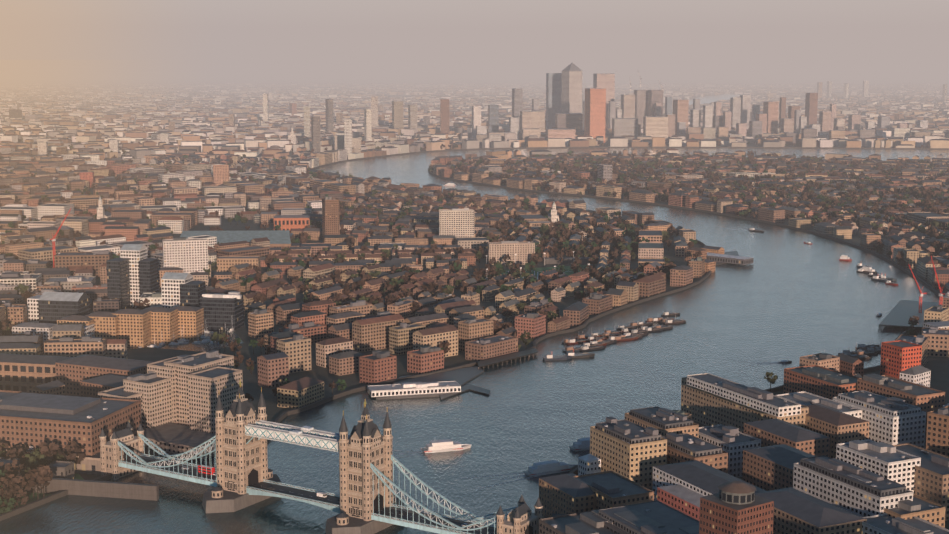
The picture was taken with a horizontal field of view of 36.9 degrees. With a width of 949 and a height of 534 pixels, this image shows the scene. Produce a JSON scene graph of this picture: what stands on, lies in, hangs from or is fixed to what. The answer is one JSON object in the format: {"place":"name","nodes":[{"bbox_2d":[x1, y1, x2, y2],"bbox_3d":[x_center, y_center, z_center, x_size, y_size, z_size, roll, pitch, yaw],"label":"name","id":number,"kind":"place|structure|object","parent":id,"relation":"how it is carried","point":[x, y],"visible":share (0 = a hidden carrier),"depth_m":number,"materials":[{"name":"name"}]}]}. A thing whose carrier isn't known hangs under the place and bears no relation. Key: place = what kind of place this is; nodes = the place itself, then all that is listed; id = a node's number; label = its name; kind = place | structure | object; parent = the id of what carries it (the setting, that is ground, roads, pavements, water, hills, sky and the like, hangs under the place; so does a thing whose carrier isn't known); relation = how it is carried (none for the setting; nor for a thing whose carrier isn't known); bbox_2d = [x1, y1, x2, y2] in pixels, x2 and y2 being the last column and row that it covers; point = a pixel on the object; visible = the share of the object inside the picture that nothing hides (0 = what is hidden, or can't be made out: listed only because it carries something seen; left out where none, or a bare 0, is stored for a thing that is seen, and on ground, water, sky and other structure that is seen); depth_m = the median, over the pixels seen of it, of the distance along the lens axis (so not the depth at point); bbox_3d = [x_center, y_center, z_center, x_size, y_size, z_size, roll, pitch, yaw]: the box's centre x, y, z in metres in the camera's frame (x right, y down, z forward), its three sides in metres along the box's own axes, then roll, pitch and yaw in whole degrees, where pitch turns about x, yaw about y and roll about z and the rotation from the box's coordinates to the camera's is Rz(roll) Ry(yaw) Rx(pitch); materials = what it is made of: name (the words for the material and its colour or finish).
{"place":"outdoors","nodes":[
{"label":"outdoors","id":0,"kind":"place"},
{"bbox_2d":[127,329,243,351],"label":"dock water","id":1,"kind":"structure","parent":0,"point":[204,347],"depth_m":1282.07,"materials":[{"name":"grey liquid"}]},
{"bbox_2d":[0,148,948,533],"bbox_3d":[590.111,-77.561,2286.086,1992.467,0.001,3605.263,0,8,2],"label":"river water","id":2,"kind":"structure","parent":0,"point":[788,294],"depth_m":1157.75,"materials":[{"name":"teal liquid"}]},
{"bbox_2d":[314,186,781,488],"bbox_3d":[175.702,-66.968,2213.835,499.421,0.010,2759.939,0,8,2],"label":"boat wakes","id":3,"kind":"object","parent":2,"relation":"on","point":[513,473],"visible":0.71,"depth_m":930.43,"materials":[{"name":"white liquid"}]},
{"bbox_2d":[0,60,948,529],"bbox_3d":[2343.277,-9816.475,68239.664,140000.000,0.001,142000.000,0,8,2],"label":"ground","id":4,"kind":"structure","parent":0,"point":[724,72],"depth_m":18803.68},
{"bbox_2d":[0,473,83,513],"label":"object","id":5,"kind":"structure","parent":4,"relation":"on","point":[34,498],"depth_m":842.41,"materials":[{"name":"green plant"}]},
{"bbox_2d":[1,379,542,533],"bbox_3d":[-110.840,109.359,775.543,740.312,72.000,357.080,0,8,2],"label":"bridge","id":6,"kind":"structure","parent":4,"relation":"on","point":[242,476],"depth_m":806.73,"materials":[{"name":"brown stone"}]},
{"bbox_2d":[0,63,948,533],"bbox_3d":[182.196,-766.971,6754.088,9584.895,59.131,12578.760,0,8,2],"label":"city buildings","id":7,"kind":"structure","parent":4,"relation":"on","point":[232,130],"depth_m":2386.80,"materials":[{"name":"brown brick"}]},
{"bbox_2d":[0,83,948,512],"bbox_3d":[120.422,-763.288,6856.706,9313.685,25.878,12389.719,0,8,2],"label":"trees","id":8,"kind":"object","parent":4,"relation":"on","point":[38,471],"visible":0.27,"depth_m":2042.18,"materials":[{"name":"green plant"}]},
{"bbox_2d":[0,147,948,520],"bbox_3d":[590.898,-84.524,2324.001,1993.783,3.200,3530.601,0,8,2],"label":"quay wall","id":9,"kind":"structure","parent":4,"relation":"on","point":[108,475],"depth_m":1250.04,"materials":[{"name":"stone"}]},
{"bbox_2d":[46,71,948,476],"bbox_3d":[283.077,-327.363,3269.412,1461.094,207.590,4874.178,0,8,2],"label":"boats","id":10,"kind":"object","parent":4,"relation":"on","point":[900,313],"visible":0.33,"depth_m":1262.52,"materials":[{"name":"paint"}]},
{"bbox_2d":[486,265,587,278],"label":"sports field grass","id":11,"kind":"structure","parent":4,"relation":"on","point":[569,271],"depth_m":1733.29,"materials":[{"name":"green plant"}]},
{"bbox_2d":[486,251,589,269],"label":"floodlight masts","id":12,"kind":"object","parent":4,"relation":"on","point":[521,267],"visible":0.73,"depth_m":1760.31,"materials":[{"name":"metal"}]},
{"bbox_2d":[428,163,939,517],"bbox_3d":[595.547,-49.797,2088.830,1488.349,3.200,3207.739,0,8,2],"label":"quay wall","id":13,"kind":"structure","parent":4,"relation":"on","point":[780,388],"depth_m":2143.44,"materials":[{"name":"stone"}]},
{"bbox_2d":[0,0,948,59],"label":"sky","id":14,"kind":"structure","parent":0,"point":[29,29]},
{"bbox_2d":[689,94,739,104],"bbox_3d":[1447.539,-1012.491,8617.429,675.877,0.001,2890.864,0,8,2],"label":"river water","id":15,"kind":"structure","parent":0,"point":[708,99],"depth_m":8875.46,"materials":[{"name":"grey liquid"}]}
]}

